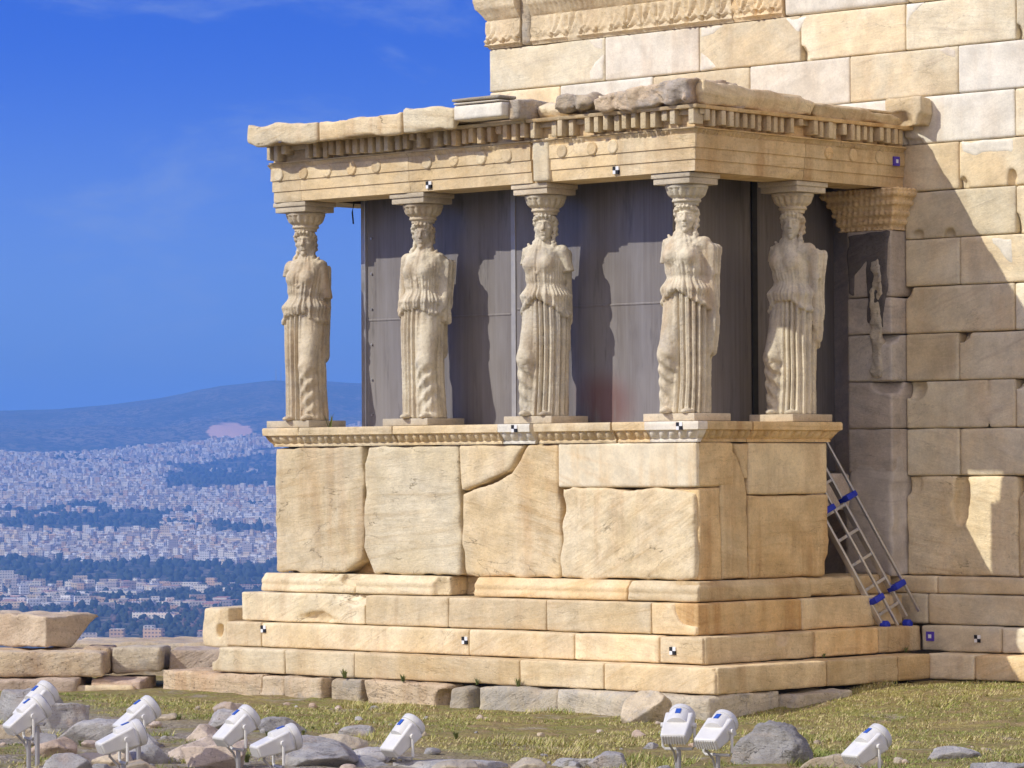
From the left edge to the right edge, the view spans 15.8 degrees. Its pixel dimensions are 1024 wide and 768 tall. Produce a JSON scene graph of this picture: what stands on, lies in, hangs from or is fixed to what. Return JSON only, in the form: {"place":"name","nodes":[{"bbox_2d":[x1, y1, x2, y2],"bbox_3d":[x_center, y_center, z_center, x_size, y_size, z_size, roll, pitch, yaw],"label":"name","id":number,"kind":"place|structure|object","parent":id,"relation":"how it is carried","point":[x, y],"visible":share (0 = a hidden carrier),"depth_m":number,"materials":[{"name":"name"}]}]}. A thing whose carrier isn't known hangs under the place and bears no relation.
{"place":"outdoors","nodes":[
{"label":"outdoors","id":0,"kind":"place"},
{"bbox_2d":[0,381,361,647],"bbox_3d":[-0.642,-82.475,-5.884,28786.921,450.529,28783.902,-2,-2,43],"label":"terrain","id":1,"kind":"structure","parent":0,"point":[233,411],"depth_m":10135.74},
{"bbox_2d":[0,601,26,607],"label":"city building","id":2,"kind":"structure","parent":1,"relation":"on","point":[15,604],"depth_m":3763.85,"materials":[{"name":"concrete"}]},
{"bbox_2d":[8,588,29,593],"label":"city building","id":3,"kind":"structure","parent":1,"relation":"on","point":[13,590],"depth_m":4147.20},
{"bbox_2d":[19,585,28,593],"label":"city building","id":4,"kind":"structure","parent":1,"relation":"on","point":[23,589],"depth_m":4129.37,"materials":[{"name":"concrete"}]},
{"bbox_2d":[27,598,40,606],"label":"city building","id":5,"kind":"structure","parent":1,"relation":"on","point":[32,602],"depth_m":3744.32,"materials":[{"name":"concrete"}]},
{"bbox_2d":[14,587,54,591],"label":"city building","id":6,"kind":"structure","parent":1,"relation":"on","point":[33,589],"depth_m":4186.69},
{"bbox_2d":[34,578,45,585],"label":"city building","id":7,"kind":"structure","parent":1,"relation":"on","point":[42,580],"depth_m":4311.96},
{"bbox_2d":[36,596,46,601],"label":"city building","id":8,"kind":"structure","parent":1,"relation":"on","point":[43,598],"depth_m":3860.92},
{"bbox_2d":[56,598,72,600],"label":"city building","id":9,"kind":"structure","parent":1,"relation":"on","point":[64,599],"depth_m":3785.79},
{"bbox_2d":[77,583,85,588],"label":"city building","id":10,"kind":"structure","parent":1,"relation":"on","point":[81,585],"depth_m":4248.09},
{"bbox_2d":[74,596,89,601],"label":"city building","id":11,"kind":"structure","parent":1,"relation":"on","point":[80,597],"depth_m":3852.03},
{"bbox_2d":[78,633,96,639],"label":"city building","id":12,"kind":"structure","parent":1,"relation":"on","point":[83,636],"depth_m":3117.18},
{"bbox_2d":[98,602,114,609],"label":"city building","id":13,"kind":"structure","parent":1,"relation":"on","point":[111,605],"depth_m":3703.70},
{"bbox_2d":[104,582,119,587],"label":"city building","id":14,"kind":"structure","parent":1,"relation":"on","point":[112,584],"depth_m":4214.76,"materials":[{"name":"concrete"}]},
{"bbox_2d":[0,595,233,628],"bbox_3d":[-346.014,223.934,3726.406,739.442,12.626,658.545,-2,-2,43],"label":"bare trees","id":15,"kind":"object","parent":1,"relation":"on","point":[113,618],"visible":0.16,"depth_m":3589.27,"materials":[{"name":"plant"}]},
{"bbox_2d":[109,629,124,636],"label":"city building","id":16,"kind":"structure","parent":1,"relation":"on","point":[116,632],"depth_m":3109.78,"materials":[{"name":"concrete"}]},
{"bbox_2d":[99,590,140,594],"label":"city building","id":17,"kind":"structure","parent":1,"relation":"on","point":[126,591],"depth_m":4063.44,"materials":[{"name":"concrete"}]},
{"bbox_2d":[121,581,135,589],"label":"city building","id":18,"kind":"structure","parent":1,"relation":"on","point":[132,584],"depth_m":4215.42,"materials":[{"name":"concrete"}]},
{"bbox_2d":[0,573,262,636],"bbox_3d":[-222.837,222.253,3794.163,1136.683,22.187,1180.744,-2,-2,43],"label":"plain trees","id":19,"kind":"object","parent":1,"relation":"on","point":[169,621],"visible":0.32,"depth_m":3664.39,"materials":[{"name":"plant"}]},
{"bbox_2d":[0,448,290,587],"bbox_3d":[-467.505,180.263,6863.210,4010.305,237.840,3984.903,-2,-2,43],"label":"trees","id":20,"kind":"object","parent":1,"relation":"on","point":[167,569],"visible":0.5,"depth_m":5896.36,"materials":[{"name":"green plant"}]},
{"bbox_2d":[132,612,174,618],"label":"city building","id":21,"kind":"structure","parent":1,"relation":"on","point":[136,614],"depth_m":3504.73,"materials":[{"name":"concrete"}]},
{"bbox_2d":[143,628,164,637],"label":"city building","id":22,"kind":"structure","parent":1,"relation":"on","point":[153,632],"depth_m":3128.94,"materials":[{"name":"concrete"}]},
{"bbox_2d":[151,596,159,601],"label":"city building","id":23,"kind":"structure","parent":1,"relation":"on","point":[156,598],"depth_m":3837.31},
{"bbox_2d":[146,614,180,618],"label":"city building","id":24,"kind":"structure","parent":1,"relation":"on","point":[149,616],"depth_m":3497.56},
{"bbox_2d":[149,586,179,590],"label":"city building","id":25,"kind":"structure","parent":1,"relation":"on","point":[164,588],"depth_m":4139.30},
{"bbox_2d":[0,421,361,588],"bbox_3d":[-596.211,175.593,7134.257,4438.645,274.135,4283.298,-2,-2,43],"label":"city","id":26,"kind":"object","parent":1,"relation":"on","point":[180,538],"visible":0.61,"depth_m":6756.71},
{"bbox_2d":[165,600,205,606],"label":"city building","id":27,"kind":"structure","parent":1,"relation":"on","point":[196,603],"depth_m":3744.37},
{"bbox_2d":[182,582,201,586],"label":"city building","id":28,"kind":"structure","parent":1,"relation":"on","point":[188,583],"depth_m":4299.78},
{"bbox_2d":[189,594,205,600],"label":"city building","id":29,"kind":"structure","parent":1,"relation":"on","point":[201,596],"depth_m":3872.34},
{"bbox_2d":[193,585,209,592],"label":"city building","id":30,"kind":"structure","parent":1,"relation":"on","point":[200,588],"depth_m":4128.13,"materials":[{"name":"concrete"}]},
{"bbox_2d":[206,577,216,585],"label":"city building","id":31,"kind":"structure","parent":1,"relation":"on","point":[210,580],"depth_m":4322.53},
{"bbox_2d":[213,596,230,600],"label":"city building","id":32,"kind":"structure","parent":1,"relation":"on","point":[221,597],"depth_m":3838.48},
{"bbox_2d":[222,600,232,606],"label":"city building","id":33,"kind":"structure","parent":1,"relation":"on","point":[228,602],"depth_m":3676.08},
{"bbox_2d":[228,584,261,588],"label":"city building","id":34,"kind":"structure","parent":1,"relation":"on","point":[247,586],"depth_m":4234.14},
{"bbox_2d":[0,0,491,410],"label":"sky","id":35,"kind":"structure","parent":0,"point":[145,249],"materials":[{"name":"blue"}]},
{"bbox_2d":[0,676,1023,767],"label":"ground","id":36,"kind":"structure","parent":0,"point":[185,728],"depth_m":32.40,"materials":[{"name":"plant"}]},
{"bbox_2d":[0,725,41,738],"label":"stone","id":37,"kind":"object","parent":36,"relation":"on","point":[5,735],"visible":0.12,"depth_m":31.09,"materials":[{"name":"stone"}]},
{"bbox_2d":[2,694,51,767],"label":"floodlight","id":38,"kind":"object","parent":36,"relation":"on","point":[33,711],"visible":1,"depth_m":27.15,"materials":[{"name":"white paint"}]},
{"bbox_2d":[0,688,63,722],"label":"boulder","id":39,"kind":"object","parent":36,"relation":"on","point":[11,700],"visible":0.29,"depth_m":33.28,"materials":[{"name":"grey stone"}]},
{"bbox_2d":[13,680,58,766],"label":"floodlight","id":40,"kind":"object","parent":36,"relation":"on","point":[47,691],"visible":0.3,"depth_m":28.24,"materials":[{"name":"white paint"}]},
{"bbox_2d":[25,733,56,745],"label":"stone","id":41,"kind":"object","parent":36,"relation":"on","point":[45,737],"visible":0.21,"depth_m":30.36,"materials":[{"name":"grey stone"}]},
{"bbox_2d":[0,677,91,691],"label":"ruin block","id":42,"kind":"structure","parent":36,"relation":"on","point":[60,684],"depth_m":38.21,"materials":[{"name":"stone"}]},
{"bbox_2d":[0,647,114,677],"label":"ruin block","id":43,"kind":"structure","parent":42,"relation":"on","point":[62,662],"depth_m":38.33,"materials":[{"name":"stone"}]},
{"bbox_2d":[0,610,97,647],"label":"ruin block","id":44,"kind":"structure","parent":43,"relation":"on","point":[66,629],"depth_m":38.90,"materials":[{"name":"beige stone"}]},
{"bbox_2d":[83,645,116,673],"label":"ruin block","id":45,"kind":"structure","parent":43,"relation":"on","point":[107,648],"depth_m":38.69,"materials":[{"name":"stone"}]},
{"bbox_2d":[15,703,89,734],"bbox_3d":[-3.931,2.961,32.155,0.606,0.421,0.599,-2,-2,43],"label":"boulder","id":46,"kind":"object","parent":36,"relation":"on","point":[65,715],"visible":0.44,"depth_m":31.98,"materials":[{"name":"grey stone"}]},
{"bbox_2d":[31,736,76,756],"bbox_3d":[-3.612,2.941,29.389,0.341,0.281,0.358,-2,-2,43],"label":"boulder","id":47,"kind":"object","parent":36,"relation":"on","point":[63,744],"visible":0.56,"depth_m":29.27,"materials":[{"name":"stone"}]},
{"bbox_2d":[43,753,92,767],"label":"boulder","id":48,"kind":"object","parent":36,"relation":"on","point":[65,760],"visible":1,"depth_m":27.59,"materials":[{"name":"grey stone"}]},
{"bbox_2d":[81,740,95,747],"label":"stone","id":49,"kind":"object","parent":36,"relation":"on","point":[88,743],"visible":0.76,"depth_m":30.24,"materials":[{"name":"stone"}]},
{"bbox_2d":[92,764,109,767],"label":"stone","id":50,"kind":"object","parent":36,"relation":"on","point":[100,766],"visible":0.99,"depth_m":27.85,"materials":[{"name":"grey stone"}]},
{"bbox_2d":[79,752,132,765],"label":"stone","id":51,"kind":"object","parent":36,"relation":"on","point":[92,758],"visible":0.49,"depth_m":28.27,"materials":[{"name":"stone"}]},
{"bbox_2d":[77,684,134,690],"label":"ruin block","id":52,"kind":"structure","parent":36,"relation":"on","point":[87,687],"depth_m":38.21,"materials":[{"name":"stone"}]},
{"bbox_2d":[57,718,158,745],"bbox_3d":[-3.342,2.920,30.653,0.881,0.305,0.475,0,-1,3],"label":"boulder","id":53,"kind":"object","parent":36,"relation":"on","point":[96,729],"visible":0.3,"depth_m":30.48,"materials":[{"name":"grey stone"}]},
{"bbox_2d":[95,719,147,767],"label":"floodlight","id":54,"kind":"object","parent":36,"relation":"on","point":[126,737],"visible":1,"depth_m":26.23,"materials":[{"name":"white paint"}]},
{"bbox_2d":[91,675,155,688],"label":"ruin block","id":55,"kind":"structure","parent":36,"relation":"on","point":[141,681],"depth_m":38.41,"materials":[{"name":"stone"}]},
{"bbox_2d":[112,645,170,673],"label":"ruin block","id":56,"kind":"structure","parent":55,"relation":"on","point":[134,658],"depth_m":38.62,"materials":[{"name":"stone"}]},
{"bbox_2d":[113,695,160,759],"bbox_3d":[-2.809,2.651,27.816,0.351,0.620,0.263,0,-2,-27],"label":"floodlight","id":57,"kind":"object","parent":36,"relation":"on","point":[145,710],"visible":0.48,"depth_m":27.77,"materials":[{"name":"white paint"}]},
{"bbox_2d":[70,636,204,675],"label":"ruin block","id":58,"kind":"structure","parent":36,"relation":"on","point":[175,642],"depth_m":40.86,"materials":[{"name":"stone"}]},
{"bbox_2d":[120,759,155,767],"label":"stone","id":59,"kind":"object","parent":36,"relation":"on","point":[139,763],"visible":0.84,"depth_m":27.19,"materials":[{"name":"stone"}]},
{"bbox_2d":[129,737,170,763],"bbox_3d":[-2.863,2.909,28.683,0.356,0.374,0.450,0,-2,-31],"label":"boulder","id":60,"kind":"object","parent":36,"relation":"on","point":[152,752],"visible":0.41,"depth_m":28.52,"materials":[{"name":"grey stone"}]},
{"bbox_2d":[146,721,162,727],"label":"stone","id":61,"kind":"object","parent":36,"relation":"on","point":[154,724],"visible":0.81,"depth_m":32.42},
{"bbox_2d":[154,713,181,720],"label":"stone","id":62,"kind":"object","parent":36,"relation":"on","point":[166,717],"visible":0.48,"depth_m":33.40,"materials":[{"name":"stone"}]},
{"bbox_2d":[168,734,215,758],"bbox_3d":[-2.560,2.922,29.516,0.430,0.238,0.372,1,-2,-35],"label":"stone","id":63,"kind":"object","parent":36,"relation":"on","point":[177,752],"visible":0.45,"depth_m":29.41,"materials":[{"name":"stone"}]},
{"bbox_2d":[169,646,219,669],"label":"ruin block","id":64,"kind":"structure","parent":36,"relation":"on","point":[185,657],"depth_m":38.74,"materials":[{"name":"stone"}]},
{"bbox_2d":[186,724,217,740],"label":"stone","id":65,"kind":"object","parent":36,"relation":"on","point":[200,731],"visible":0.47,"depth_m":30.96,"materials":[{"name":"stone"}]},
{"bbox_2d":[181,739,247,767],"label":"boulder","id":66,"kind":"object","parent":36,"relation":"on","point":[213,756],"visible":0.73,"depth_m":28.06,"materials":[{"name":"stone"}]},
{"bbox_2d":[208,708,234,728],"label":"boulder","id":67,"kind":"object","parent":36,"relation":"on","point":[219,717],"visible":0.38,"depth_m":32.21,"materials":[{"name":"grey stone"}]},
{"bbox_2d":[213,701,246,711],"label":"boulder","id":68,"kind":"object","parent":36,"relation":"on","point":[229,705],"visible":0.32,"depth_m":32.73,"materials":[{"name":"stone"}]},
{"bbox_2d":[212,704,260,767],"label":"floodlight","id":69,"kind":"object","parent":36,"relation":"on","point":[243,721],"visible":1,"depth_m":27.30,"materials":[{"name":"white paint"}]},
{"bbox_2d":[244,751,250,762],"bbox_3d":[-2.049,2.882,28.625,0.082,0.088,0.103,-2,-2,43],"label":"weed tuft","id":70,"kind":"object","parent":36,"relation":"on","point":[247,757],"visible":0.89,"depth_m":28.61,"materials":[{"name":"green plant"}]},
{"bbox_2d":[249,723,302,767],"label":"floodlight","id":71,"kind":"object","parent":36,"relation":"on","point":[282,741],"visible":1,"depth_m":26.12,"materials":[{"name":"white paint"}]},
{"bbox_2d":[258,716,305,732],"bbox_3d":[-2.006,2.977,31.839,0.355,0.229,0.401,-1,-2,38],"label":"stone","id":72,"kind":"object","parent":36,"relation":"on","point":[272,723],"visible":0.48,"depth_m":31.76,"materials":[{"name":"grey stone"}]},
{"bbox_2d":[285,735,358,766],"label":"boulder","id":73,"kind":"object","parent":36,"relation":"on","point":[317,751],"visible":0.81,"depth_m":28.03,"materials":[{"name":"grey stone"}]},
{"bbox_2d":[319,733,367,748],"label":"stone","id":74,"kind":"object","parent":36,"relation":"on","point":[351,742],"visible":0.33,"depth_m":29.79,"materials":[{"name":"stone"}]},
{"bbox_2d":[339,764,356,767],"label":"stone","id":75,"kind":"object","parent":36,"relation":"on","point":[348,766],"visible":1,"depth_m":27.83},
{"bbox_2d":[338,725,374,735],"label":"stone","id":76,"kind":"object","parent":36,"relation":"on","point":[353,729],"visible":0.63,"depth_m":31.45,"materials":[{"name":"grey stone"}]},
{"bbox_2d":[354,755,387,766],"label":"boulder","id":77,"kind":"object","parent":36,"relation":"on","point":[367,761],"visible":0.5,"depth_m":28.19,"materials":[{"name":"grey stone"}]},
{"bbox_2d":[353,747,392,762],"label":"stone","id":78,"kind":"object","parent":36,"relation":"on","point":[376,753],"visible":0.41,"depth_m":28.54,"materials":[{"name":"grey stone"}]},
{"bbox_2d":[380,713,424,761],"bbox_3d":[-0.818,2.728,27.934,0.265,0.480,0.344,-2,-2,43],"label":"floodlight","id":79,"kind":"object","parent":36,"relation":"on","point":[406,733],"visible":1,"depth_m":27.87,"materials":[{"name":"white paint"}]},
{"bbox_2d":[424,747,440,754],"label":"stone","id":80,"kind":"object","parent":36,"relation":"on","point":[432,751],"visible":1,"depth_m":29.36,"materials":[{"name":"grey stone"}]},
{"bbox_2d":[393,759,507,767],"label":"boulder","id":81,"kind":"object","parent":36,"relation":"on","point":[428,763],"visible":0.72,"depth_m":27.84,"materials":[{"name":"grey stone"}]},
{"bbox_2d":[432,759,477,767],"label":"stone","id":82,"kind":"object","parent":36,"relation":"on","point":[465,763],"visible":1,"depth_m":26.98,"materials":[{"name":"stone"}]},
{"bbox_2d":[511,757,545,767],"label":"stone","id":83,"kind":"object","parent":36,"relation":"on","point":[526,762],"visible":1,"depth_m":27.44,"materials":[{"name":"stone"}]},
{"bbox_2d":[163,77,931,720],"bbox_3d":[0.396,0.319,36.880,7.484,6.174,3.866,-2,-2,43],"label":"statue porch","id":84,"kind":"object","parent":36,"relation":"on","point":[589,567],"visible":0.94,"depth_m":35.21,"materials":[{"name":"stone"}]},
{"bbox_2d":[267,201,345,427],"bbox_3d":[-2.131,-0.700,37.842,0.636,2.294,0.608,-2,-2,43],"label":"draped statue","id":85,"kind":"object","parent":84,"relation":"on","point":[306,311],"visible":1,"depth_m":37.66,"materials":[{"name":"stone"}]},
{"bbox_2d":[383,192,463,425],"bbox_3d":[-0.898,-0.734,36.704,0.652,2.294,0.607,-2,-2,43],"label":"draped statue","id":86,"kind":"object","parent":84,"relation":"on","point":[426,283],"visible":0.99,"depth_m":36.53,"materials":[{"name":"stone"}]},
{"bbox_2d":[504,182,587,423],"bbox_3d":[0.294,-0.766,35.593,0.633,2.294,0.622,-2,-2,43],"label":"draped statue","id":87,"kind":"object","parent":84,"relation":"on","point":[546,313],"visible":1,"depth_m":35.41,"materials":[{"name":"stone"}]},
{"bbox_2d":[361,179,834,470],"bbox_3d":[0.842,-0.548,37.324,4.170,2.882,2.510,-2,-2,43],"label":"metal screen","id":88,"kind":"object","parent":84,"relation":"on","point":[611,236],"visible":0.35,"depth_m":35.98,"materials":[{"name":"metal"}]},
{"bbox_2d":[612,166,619,173],"bbox_3d":[0.975,-2.001,34.637,0.070,0.070,0.027,-2,-2,43],"label":"survey target","id":89,"kind":"object","parent":84,"relation":"attached to","point":[615,169],"visible":1,"depth_m":34.62},
{"bbox_2d":[669,647,675,654],"bbox_3d":[1.467,2.431,33.704,0.070,0.070,0.027,-2,-2,43],"label":"survey target","id":90,"kind":"object","parent":84,"relation":"attached to","point":[672,650],"visible":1,"depth_m":33.69},
{"bbox_2d":[676,422,682,429],"bbox_3d":[1.539,0.386,33.961,0.070,0.070,0.027,-2,-2,43],"label":"survey target","id":91,"kind":"object","parent":84,"relation":"attached to","point":[679,425],"visible":1,"depth_m":33.95},
{"bbox_2d":[643,171,730,421],"bbox_3d":[1.602,-0.802,34.385,0.654,2.294,0.622,-2,-2,43],"label":"draped statue","id":92,"kind":"object","parent":84,"relation":"on","point":[690,259],"visible":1,"depth_m":34.21,"materials":[{"name":"stone"}]},
{"bbox_2d":[750,180,831,421],"bbox_3d":[2.662,-0.783,35.443,0.585,2.294,0.610,-2,-2,43],"label":"draped statue","id":93,"kind":"object","parent":84,"relation":"on","point":[796,299],"visible":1,"depth_m":35.33,"materials":[{"name":"stone"}]},
{"bbox_2d":[796,442,920,626],"bbox_3d":[3.303,1.324,35.747,1.300,2.128,0.452,0,-1,1],"label":"ladder","id":94,"kind":"object","parent":84,"relation":"on","point":[832,508],"visible":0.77,"depth_m":35.80,"materials":[{"name":"metal"}]},
{"bbox_2d":[892,156,899,165],"bbox_3d":[3.761,-2.180,36.216,0.027,0.090,0.090,-2,-2,43],"label":"survey target","id":95,"kind":"object","parent":84,"relation":"attached to","point":[896,161],"visible":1,"depth_m":36.20},
{"bbox_2d":[552,758,592,766],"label":"boulder","id":96,"kind":"object","parent":36,"relation":"on","point":[561,762],"visible":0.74,"depth_m":28.02,"materials":[{"name":"grey stone"}]},
{"bbox_2d":[568,761,580,766],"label":"stone","id":97,"kind":"object","parent":36,"relation":"on","point":[574,763],"visible":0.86,"depth_m":27.93,"materials":[{"name":"grey stone"}]},
{"bbox_2d":[588,751,626,767],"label":"stone","id":98,"kind":"object","parent":36,"relation":"on","point":[611,759],"visible":0.96,"depth_m":27.86,"materials":[{"name":"grey stone"}]},
{"bbox_2d":[631,730,645,736],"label":"stone","id":99,"kind":"object","parent":36,"relation":"on","point":[637,732],"visible":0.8,"depth_m":31.19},
{"bbox_2d":[620,690,671,722],"bbox_3d":[1.192,2.924,32.856,0.458,0.416,0.409,0,-1,2],"label":"boulder","id":100,"kind":"object","parent":36,"relation":"on","point":[646,706],"visible":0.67,"depth_m":32.73,"materials":[{"name":"stone"}]},
{"bbox_2d":[643,742,658,748],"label":"stone","id":101,"kind":"object","parent":36,"relation":"on","point":[651,745],"visible":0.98,"depth_m":29.91,"materials":[{"name":"grey stone"}]},
{"bbox_2d":[660,704,696,767],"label":"floodlight","id":102,"kind":"object","parent":36,"relation":"on","point":[678,725],"visible":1,"depth_m":26.86,"materials":[{"name":"white paint"}]},
{"bbox_2d":[694,709,737,767],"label":"floodlight","id":103,"kind":"object","parent":36,"relation":"on","point":[718,729],"visible":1,"depth_m":26.54,"materials":[{"name":"white paint"}]},
{"bbox_2d":[473,0,1023,681],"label":"temple wall","id":104,"kind":"structure","parent":36,"relation":"on","point":[929,346],"depth_m":36.17,"materials":[{"name":"stone"}]},
{"bbox_2d":[926,631,933,640],"bbox_3d":[4.048,2.440,35.807,0.090,0.090,0.027,-2,-2,43],"label":"survey target","id":105,"kind":"object","parent":104,"relation":"attached to","point":[929,636],"visible":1,"depth_m":35.80},
{"bbox_2d":[974,635,980,642],"bbox_3d":[4.460,2.439,35.427,0.070,0.070,0.027,-2,-2,43],"label":"survey target","id":106,"kind":"object","parent":104,"relation":"attached to","point":[977,638],"visible":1,"depth_m":35.41},
{"bbox_2d":[731,720,813,764],"bbox_3d":[2.018,2.832,28.250,0.628,0.528,0.532,-2,-2,43],"label":"boulder","id":107,"kind":"object","parent":36,"relation":"on","point":[770,742],"visible":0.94,"depth_m":28.09,"materials":[{"name":"stone"}]},
{"bbox_2d":[800,754,883,767],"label":"boulder","id":108,"kind":"object","parent":36,"relation":"on","point":[836,760],"visible":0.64,"depth_m":27.69,"materials":[{"name":"stone"}]},
{"bbox_2d":[841,723,891,767],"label":"floodlight","id":109,"kind":"object","parent":36,"relation":"on","point":[872,741],"visible":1,"depth_m":26.05,"materials":[{"name":"white paint"}]},
{"bbox_2d":[928,746,981,759],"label":"boulder","id":110,"kind":"object","parent":36,"relation":"on","point":[949,752],"visible":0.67,"depth_m":28.56,"materials":[{"name":"grey stone"}]},
{"bbox_2d":[970,762,1023,767],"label":"boulder","id":111,"kind":"object","parent":36,"relation":"on","point":[997,765],"visible":1,"depth_m":27.38,"materials":[{"name":"grey stone"}]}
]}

